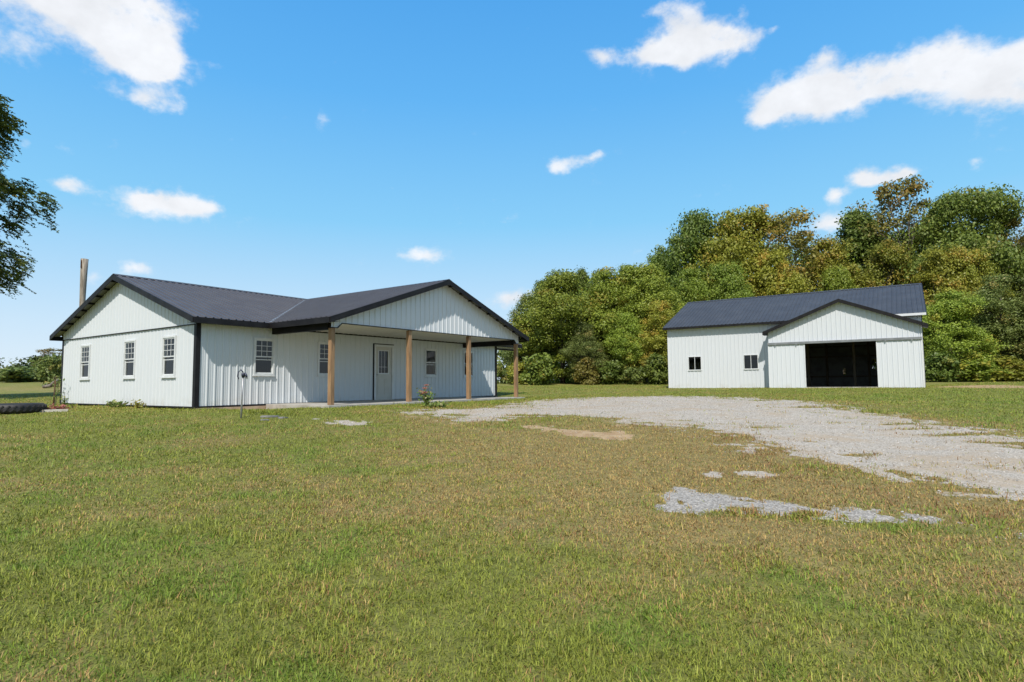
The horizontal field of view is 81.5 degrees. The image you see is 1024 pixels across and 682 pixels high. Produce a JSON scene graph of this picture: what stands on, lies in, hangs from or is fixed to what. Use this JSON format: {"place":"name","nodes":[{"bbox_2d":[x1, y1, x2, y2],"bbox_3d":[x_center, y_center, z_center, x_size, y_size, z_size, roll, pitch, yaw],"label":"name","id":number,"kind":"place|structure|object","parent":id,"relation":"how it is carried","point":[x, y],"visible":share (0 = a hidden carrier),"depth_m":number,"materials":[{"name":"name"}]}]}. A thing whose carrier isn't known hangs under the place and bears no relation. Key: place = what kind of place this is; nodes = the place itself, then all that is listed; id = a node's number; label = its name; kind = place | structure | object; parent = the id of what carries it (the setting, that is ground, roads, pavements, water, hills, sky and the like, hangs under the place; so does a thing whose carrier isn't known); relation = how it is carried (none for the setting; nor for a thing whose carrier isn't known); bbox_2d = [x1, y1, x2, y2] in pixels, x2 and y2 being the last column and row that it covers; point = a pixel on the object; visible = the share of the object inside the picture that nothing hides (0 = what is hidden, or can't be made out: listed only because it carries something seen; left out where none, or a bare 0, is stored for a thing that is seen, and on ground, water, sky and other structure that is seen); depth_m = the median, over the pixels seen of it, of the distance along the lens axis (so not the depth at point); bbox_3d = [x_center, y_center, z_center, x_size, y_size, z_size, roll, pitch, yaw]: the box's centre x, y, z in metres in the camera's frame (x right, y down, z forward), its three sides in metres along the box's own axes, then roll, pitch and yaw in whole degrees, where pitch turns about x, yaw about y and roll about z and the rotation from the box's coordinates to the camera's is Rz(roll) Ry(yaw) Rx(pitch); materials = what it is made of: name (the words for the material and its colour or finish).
{"place":"outdoors","nodes":[
{"label":"outdoors","id":0,"kind":"place"},
{"bbox_2d":[0,379,1023,681],"bbox_3d":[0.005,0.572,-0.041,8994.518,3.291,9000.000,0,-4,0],"label":"ground","id":1,"kind":"structure","parent":0,"point":[20,389],"depth_m":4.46,"materials":[{"name":"green plant"}]},
{"bbox_2d":[0,357,32,368],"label":"hedgerow","id":2,"kind":"object","parent":1,"relation":"on","point":[2,365],"visible":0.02,"depth_m":121.52,"materials":[{"name":"green plant"}]},
{"bbox_2d":[0,403,46,413],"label":"tractor tyre","id":3,"kind":"object","parent":1,"relation":"on","point":[8,408],"visible":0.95,"depth_m":15.90,"materials":[{"name":"rubber"}]},
{"bbox_2d":[0,365,49,382],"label":"shrub","id":4,"kind":"object","parent":1,"relation":"on","point":[15,374],"visible":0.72,"depth_m":64.25,"materials":[{"name":"green plant"}]},
{"bbox_2d":[0,94,62,298],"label":"feathery tree","id":5,"kind":"object","parent":1,"relation":"on","point":[7,122],"visible":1,"depth_m":31.67,"materials":[{"name":"green plant"}]},
{"bbox_2d":[14,355,50,381],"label":"shrub","id":6,"kind":"object","parent":1,"relation":"on","point":[23,363],"visible":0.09,"depth_m":73.61,"materials":[{"name":"green plant"}]},
{"bbox_2d":[27,353,61,386],"bbox_3d":[-40.245,2.671,51.799,3.441,3.280,2.945,1,-4,-23],"label":"shrub","id":7,"kind":"object","parent":1,"relation":"on","point":[52,361],"visible":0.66,"depth_m":51.31,"materials":[{"name":"green plant"}]},
{"bbox_2d":[31,347,61,373],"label":"broadleaf tree","id":8,"kind":"object","parent":1,"relation":"on","point":[46,351],"visible":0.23,"depth_m":59.20,"materials":[{"name":"green plant"}]},
{"bbox_2d":[42,377,60,387],"bbox_3d":[-36.752,3.333,47.958,2.122,0.964,0.927,0,-4,0],"label":"fallen log","id":9,"kind":"object","parent":1,"relation":"on","point":[50,385],"visible":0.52,"depth_m":47.78,"materials":[{"name":"wood"}]},
{"bbox_2d":[37,409,67,412],"bbox_3d":[-13.646,1.962,15.922,2.808,0.196,0.086,2,-5,-29],"label":"edging board","id":10,"kind":"object","parent":1,"relation":"on","point":[58,410],"visible":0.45,"depth_m":16.47,"materials":[{"name":"beige wood"}]},
{"bbox_2d":[49,374,64,404],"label":"tall weed","id":11,"kind":"object","parent":1,"relation":"on","point":[57,386],"visible":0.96,"depth_m":21.89,"materials":[{"name":"green plant"}]},
{"bbox_2d":[47,403,75,409],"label":"red plant","id":12,"kind":"object","parent":1,"relation":"on","point":[62,406],"visible":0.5,"depth_m":16.87,"materials":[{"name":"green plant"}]},
{"bbox_2d":[54,392,68,404],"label":"weed","id":13,"kind":"object","parent":1,"relation":"on","point":[64,399],"visible":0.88,"depth_m":21.25,"materials":[{"name":"green plant"}]},
{"bbox_2d":[79,258,88,305],"bbox_3d":[-22.584,-0.535,31.128,0.368,7.623,0.347,3,-5,-38],"label":"wooden pole","id":14,"kind":"object","parent":1,"relation":"on","point":[83,274],"visible":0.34,"depth_m":31.21,"materials":[{"name":"wood"}]},
{"bbox_2d":[103,399,128,407],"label":"grass clump","id":15,"kind":"object","parent":1,"relation":"on","point":[114,403],"visible":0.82,"depth_m":18.99,"materials":[{"name":"green plant"}]},
{"bbox_2d":[130,399,146,407],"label":"dry clump","id":16,"kind":"object","parent":1,"relation":"on","point":[137,405],"visible":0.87,"depth_m":18.12,"materials":[{"name":"green plant"}]},
{"bbox_2d":[237,370,247,417],"bbox_3d":[-6.337,1.295,13.959,0.267,1.266,0.090,-1,-4,13],"label":"yard hydrant","id":17,"kind":"object","parent":1,"relation":"on","point":[243,375],"visible":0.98,"depth_m":13.95,"materials":[{"name":"silver metal"}]},
{"bbox_2d":[260,415,279,417],"bbox_3d":[-5.731,1.806,14.059,0.432,0.084,0.202,3,-3,-23],"label":"flat stone","id":18,"kind":"object","parent":1,"relation":"on","point":[270,416],"visible":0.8,"depth_m":14.02,"materials":[{"name":"grey stone"}]},
{"bbox_2d":[49,273,528,409],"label":"house","id":19,"kind":"structure","parent":1,"relation":"on","point":[150,342],"depth_m":20.22,"materials":[{"name":"white metal"}]},
{"bbox_2d":[78,344,90,379],"bbox_3d":[-15.368,0.773,21.406,0.870,1.270,0.110,-3,-5,35],"label":"window","id":20,"kind":"structure","parent":19,"relation":"in","point":[82,347],"depth_m":21.49,"materials":[{"name":"white plastic"}]},
{"bbox_2d":[122,339,135,378],"bbox_3d":[-12.492,0.606,19.418,0.870,1.270,0.110,-3,-5,35],"label":"window","id":21,"kind":"structure","parent":19,"relation":"in","point":[126,343],"depth_m":19.49,"materials":[{"name":"white plastic"}]},
{"bbox_2d":[160,335,176,377],"bbox_3d":[-10.354,0.482,17.943,0.870,1.270,0.110,-3,-5,35],"label":"window","id":22,"kind":"structure","parent":19,"relation":"in","point":[163,355],"depth_m":18.00,"materials":[{"name":"white plastic"}]},
{"bbox_2d":[252,337,274,375],"bbox_3d":[-7.860,0.512,18.813,0.110,1.210,0.770,-3,-5,35],"label":"window","id":23,"kind":"structure","parent":19,"relation":"in","point":[272,357],"depth_m":18.79,"materials":[{"name":"white plastic"}]},
{"bbox_2d":[317,341,335,376],"bbox_3d":[-6.500,0.640,20.774,0.110,1.210,0.770,-3,-5,35],"label":"window","id":24,"kind":"structure","parent":19,"relation":"in","point":[325,343],"depth_m":20.52,"materials":[{"name":"white plastic"}]},
{"bbox_2d":[376,347,391,399],"bbox_3d":[-4.960,1.239,22.959,0.127,2.020,0.840,-3,-5,35],"label":"door","id":25,"kind":"structure","parent":19,"relation":"in","point":[383,380],"depth_m":22.97,"materials":[{"name":"white plastic"}]},
{"bbox_2d":[425,348,436,376],"bbox_3d":[-3.451,0.928,25.167,0.110,1.210,0.780,-3,-5,35],"label":"window","id":26,"kind":"structure","parent":19,"relation":"in","point":[426,349],"depth_m":25.19,"materials":[{"name":"white plastic"}]},
{"bbox_2d":[463,351,473,376],"bbox_3d":[-2.013,1.063,27.237,0.110,1.210,0.770,-3,-5,35],"label":"window","id":27,"kind":"structure","parent":19,"relation":"in","point":[472,352],"depth_m":27.45,"materials":[{"name":"white plastic"}]},
{"bbox_2d":[416,384,434,406],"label":"rose bush","id":28,"kind":"object","parent":1,"relation":"on","point":[425,397],"visible":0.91,"depth_m":17.23,"materials":[{"name":"green plant"}]},
{"bbox_2d":[423,400,451,407],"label":"leafy weed","id":29,"kind":"object","parent":1,"relation":"on","point":[436,404],"visible":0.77,"depth_m":16.89,"materials":[{"name":"green plant"}]},
{"bbox_2d":[497,350,525,383],"bbox_3d":[-0.781,2.488,57.769,4.500,4.218,3.852,1,-4,-19],"label":"shrub","id":30,"kind":"object","parent":1,"relation":"on","point":[502,378],"visible":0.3,"depth_m":57.17,"materials":[{"name":"green plant"}]},
{"bbox_2d":[506,360,527,384],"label":"shrub","id":31,"kind":"object","parent":1,"relation":"on","point":[510,373],"visible":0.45,"depth_m":51.45,"materials":[{"name":"green plant"}]},
{"bbox_2d":[497,292,560,382],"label":"broadleaf tree","id":32,"kind":"object","parent":1,"relation":"on","point":[508,354],"visible":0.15,"depth_m":55.31,"materials":[{"name":"green plant"}]},
{"bbox_2d":[518,352,556,384],"bbox_3d":[2.283,2.474,49.917,3.165,3.121,3.918,3,-5,-41],"label":"shrub","id":33,"kind":"object","parent":1,"relation":"on","point":[539,372],"visible":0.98,"depth_m":49.35,"materials":[{"name":"green plant"}]},
{"bbox_2d":[529,279,559,365],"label":"conical tree","id":34,"kind":"object","parent":1,"relation":"on","point":[536,285],"depth_m":68.19,"materials":[{"name":"green plant"}]},
{"bbox_2d":[508,268,617,383],"bbox_3d":[4.384,-1.375,53.532,10.975,11.009,10.215,-1,-4,13],"label":"broadleaf tree","id":35,"kind":"object","parent":1,"relation":"on","point":[565,306],"visible":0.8,"depth_m":52.25,"materials":[{"name":"green plant"}]},
{"bbox_2d":[571,267,592,297],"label":"conical tree","id":36,"kind":"object","parent":1,"relation":"on","point":[581,272],"visible":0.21,"depth_m":68.05,"materials":[{"name":"green plant"}]},
{"bbox_2d":[559,322,609,383],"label":"broadleaf tree","id":37,"kind":"object","parent":1,"relation":"on","point":[584,348],"visible":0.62,"depth_m":50.13,"materials":[{"name":"green plant"}]},
{"bbox_2d":[572,356,601,384],"bbox_3d":[6.027,2.551,49.074,2.540,2.723,2.886,2,-5,-27],"label":"shrub","id":38,"kind":"object","parent":1,"relation":"on","point":[583,371],"visible":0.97,"depth_m":48.55,"materials":[{"name":"green plant"}]},
{"bbox_2d":[589,268,606,299],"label":"conical tree","id":39,"kind":"object","parent":1,"relation":"on","point":[592,276],"visible":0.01,"depth_m":70.67,"materials":[{"name":"green plant"}]},
{"bbox_2d":[551,266,645,381],"bbox_3d":[7.683,-1.427,55.091,9.200,11.252,11.024,2,-5,-36],"label":"broadleaf tree","id":40,"kind":"object","parent":1,"relation":"on","point":[604,319],"visible":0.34,"depth_m":53.24,"materials":[{"name":"green plant"}]},
{"bbox_2d":[596,360,626,384],"bbox_3d":[8.100,2.659,48.380,2.743,2.280,3.396,0,-4,-1],"label":"shrub","id":41,"kind":"object","parent":1,"relation":"on","point":[611,369],"visible":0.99,"depth_m":47.80,"materials":[{"name":"green plant"}]},
{"bbox_2d":[601,310,660,378],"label":"broadleaf tree","id":42,"kind":"object","parent":1,"relation":"on","point":[616,343],"visible":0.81,"depth_m":49.91,"materials":[{"name":"green plant"}]},
{"bbox_2d":[619,365,650,384],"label":"shrub","id":43,"kind":"object","parent":1,"relation":"on","point":[636,378],"visible":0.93,"depth_m":47.43,"materials":[{"name":"green plant"}]},
{"bbox_2d":[601,261,685,381],"bbox_3d":[12.057,-1.612,54.963,10.257,11.518,10.394,-2,-4,14],"label":"broadleaf tree","id":44,"kind":"object","parent":1,"relation":"on","point":[649,281],"visible":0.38,"depth_m":52.86,"materials":[{"name":"green plant"}]},
{"bbox_2d":[632,300,676,368],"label":"broadleaf tree","id":45,"kind":"object","parent":1,"relation":"on","point":[654,326],"visible":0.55,"depth_m":49.10,"materials":[{"name":"green plant"}]},
{"bbox_2d":[640,352,668,384],"bbox_3d":[11.519,2.316,46.993,2.532,2.881,3.134,-3,-5,29],"label":"shrub","id":46,"kind":"object","parent":1,"relation":"on","point":[658,374],"visible":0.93,"depth_m":46.46,"materials":[{"name":"green plant"}]},
{"bbox_2d":[645,244,678,288],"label":"broadleaf tree","id":47,"kind":"object","parent":1,"relation":"on","point":[653,258],"visible":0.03,"depth_m":63.45,"materials":[{"name":"green plant"}]},
{"bbox_2d":[654,207,719,298],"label":"broadleaf tree","id":48,"kind":"object","parent":1,"relation":"on","point":[696,227],"visible":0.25,"depth_m":61.47,"materials":[{"name":"green plant"}]},
{"bbox_2d":[671,263,715,310],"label":"broadleaf tree","id":49,"kind":"object","parent":1,"relation":"on","point":[693,287],"visible":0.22,"depth_m":55.55,"materials":[{"name":"green plant"}]},
{"bbox_2d":[699,259,756,299],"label":"broadleaf tree","id":50,"kind":"object","parent":1,"relation":"on","point":[728,279],"visible":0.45,"depth_m":54.51,"materials":[{"name":"green plant"}]},
{"bbox_2d":[691,203,816,296],"bbox_3d":[23.375,-4.768,60.242,9.984,18.530,14.394,0,-4,-1],"label":"broadleaf tree","id":51,"kind":"object","parent":1,"relation":"on","point":[734,238],"visible":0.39,"depth_m":59.14,"materials":[{"name":"green plant"}]},
{"bbox_2d":[525,223,1014,382],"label":"woodland","id":52,"kind":"object","parent":1,"relation":"on","point":[557,380],"visible":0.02,"depth_m":61.10,"materials":[{"name":"green plant"}]},
{"bbox_2d":[743,247,812,296],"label":"broadleaf tree","id":53,"kind":"object","parent":1,"relation":"on","point":[777,260],"visible":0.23,"depth_m":55.42,"materials":[{"name":"green plant"}]},
{"bbox_2d":[756,205,824,291],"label":"broadleaf tree","id":54,"kind":"object","parent":1,"relation":"on","point":[799,240],"visible":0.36,"depth_m":57.45,"materials":[{"name":"green plant"}]},
{"bbox_2d":[662,283,927,387],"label":"barn","id":55,"kind":"structure","parent":1,"relation":"on","point":[819,339],"depth_m":35.38,"materials":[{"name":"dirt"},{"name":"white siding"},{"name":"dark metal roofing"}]},
{"bbox_2d":[688,356,701,370],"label":"window","id":56,"kind":"structure","parent":55,"relation":"in","point":[691,356],"depth_m":37.06,"materials":[{"name":"white plastic"}]},
{"bbox_2d":[743,354,758,369],"bbox_3d":[14.185,1.251,35.228,0.860,0.890,0.095,-3,-5,33],"label":"window","id":57,"kind":"structure","parent":55,"relation":"in","point":[753,354],"depth_m":35.15,"materials":[{"name":"white plastic"}]},
{"bbox_2d":[768,344,806,387],"bbox_3d":[15.375,1.407,33.234,1.900,2.440,0.055,-3,-6,33],"label":"sliding door","id":58,"kind":"structure","parent":55,"relation":"in","point":[787,363],"depth_m":33.21,"materials":[{"name":"white metal"}]},
{"bbox_2d":[876,339,923,387],"bbox_3d":[19.797,1.159,30.310,1.960,2.440,0.055,-3,-6,33],"label":"sliding door","id":59,"kind":"structure","parent":55,"relation":"in","point":[899,362],"depth_m":30.29,"materials":[{"name":"white metal"}]},
{"bbox_2d":[798,234,869,291],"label":"broadleaf tree","id":60,"kind":"object","parent":1,"relation":"on","point":[827,261],"visible":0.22,"depth_m":58.33,"materials":[{"name":"green plant"}]},
{"bbox_2d":[814,263,862,374],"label":"broadleaf tree","id":61,"kind":"object","parent":1,"relation":"on","point":[835,279],"visible":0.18,"depth_m":54.70,"materials":[{"name":"green plant"}]},
{"bbox_2d":[831,202,895,368],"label":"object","id":62,"kind":"object","parent":1,"relation":"on","point":[849,230],"visible":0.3,"depth_m":60.69,"materials":[{"name":"green plant"}]},
{"bbox_2d":[852,238,914,361],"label":"broadleaf tree","id":63,"kind":"object","parent":1,"relation":"on","point":[890,253],"visible":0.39,"depth_m":54.79,"materials":[{"name":"green plant"}]},
{"bbox_2d":[845,174,951,284],"bbox_3d":[39.687,-6.300,60.733,9.789,21.520,8.866,0,-4,-4],"label":"broadleaf tree","id":64,"kind":"object","parent":1,"relation":"on","point":[885,192],"visible":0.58,"depth_m":60.47,"materials":[{"name":"green plant"}]},
{"bbox_2d":[889,242,994,348],"bbox_3d":[37.332,-2.353,51.343,6.511,12.146,9.060,2,-5,-34],"label":"broadleaf tree","id":65,"kind":"object","parent":1,"relation":"on","point":[943,269],"visible":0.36,"depth_m":50.71,"materials":[{"name":"green plant"}]},
{"bbox_2d":[924,350,967,381],"bbox_3d":[31.020,1.962,42.971,3.396,2.641,2.743,0,-4,-8],"label":"shrub","id":66,"kind":"object","parent":1,"relation":"on","point":[935,363],"visible":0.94,"depth_m":42.40,"materials":[{"name":"green plant"}]},
{"bbox_2d":[886,182,1023,300],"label":"broadleaf tree","id":67,"kind":"object","parent":1,"relation":"on","point":[992,210],"visible":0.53,"depth_m":55.01,"materials":[{"name":"green plant"}]},
{"bbox_2d":[922,287,1013,381],"bbox_3d":[33.199,-0.331,45.760,7.693,7.391,6.421,1,-4,-24],"label":"broadleaf tree","id":68,"kind":"object","parent":1,"relation":"on","point":[950,311],"visible":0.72,"depth_m":44.10,"materials":[{"name":"green plant"}]},
{"bbox_2d":[944,245,1019,359],"bbox_3d":[39.219,-2.215,50.518,5.196,11.764,6.567,-1,-4,13],"label":"broadleaf tree","id":69,"kind":"object","parent":1,"relation":"on","point":[980,270],"visible":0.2,"depth_m":49.97,"materials":[{"name":"green plant"}]},
{"bbox_2d":[955,360,1016,381],"bbox_3d":[33.424,2.241,42.610,3.568,1.853,3.996,1,-5,-25],"label":"shrub","id":70,"kind":"object","parent":1,"relation":"on","point":[984,370],"visible":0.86,"depth_m":42.10,"materials":[{"name":"green plant"}]},
{"bbox_2d":[957,272,1023,378],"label":"broadleaf tree","id":71,"kind":"object","parent":1,"relation":"on","point":[996,283],"visible":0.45,"depth_m":46.18,"materials":[{"name":"green plant"}]},
{"bbox_2d":[977,273,1023,379],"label":"broadleaf tree","id":72,"kind":"object","parent":1,"relation":"on","point":[1018,314],"visible":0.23,"depth_m":46.36,"materials":[{"name":"green plant"}]},
{"bbox_2d":[984,210,1023,313],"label":"broadleaf tree","id":73,"kind":"object","parent":1,"relation":"on","point":[1015,222],"visible":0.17,"depth_m":54.74,"materials":[{"name":"green plant"}]},
{"bbox_2d":[988,355,1023,381],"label":"shrub","id":74,"kind":"object","parent":1,"relation":"on","point":[1005,362],"visible":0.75,"depth_m":43.30,"materials":[{"name":"green plant"}]},
{"bbox_2d":[1007,236,1023,298],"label":"broadleaf tree","id":75,"kind":"object","parent":1,"relation":"on","point":[1021,284],"visible":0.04,"depth_m":58.47,"materials":[{"name":"green plant"}]},
{"bbox_2d":[0,0,1023,381],"label":"sky","id":76,"kind":"structure","parent":0,"point":[306,149],"materials":[{"name":"blue"}]},
{"bbox_2d":[313,395,1023,538],"bbox_3d":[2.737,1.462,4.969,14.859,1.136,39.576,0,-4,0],"label":"gravel driveway","id":77,"kind":"structure","parent":0,"point":[970,467],"depth_m":9.85,"materials":[{"name":"grey gravel"}]}
]}

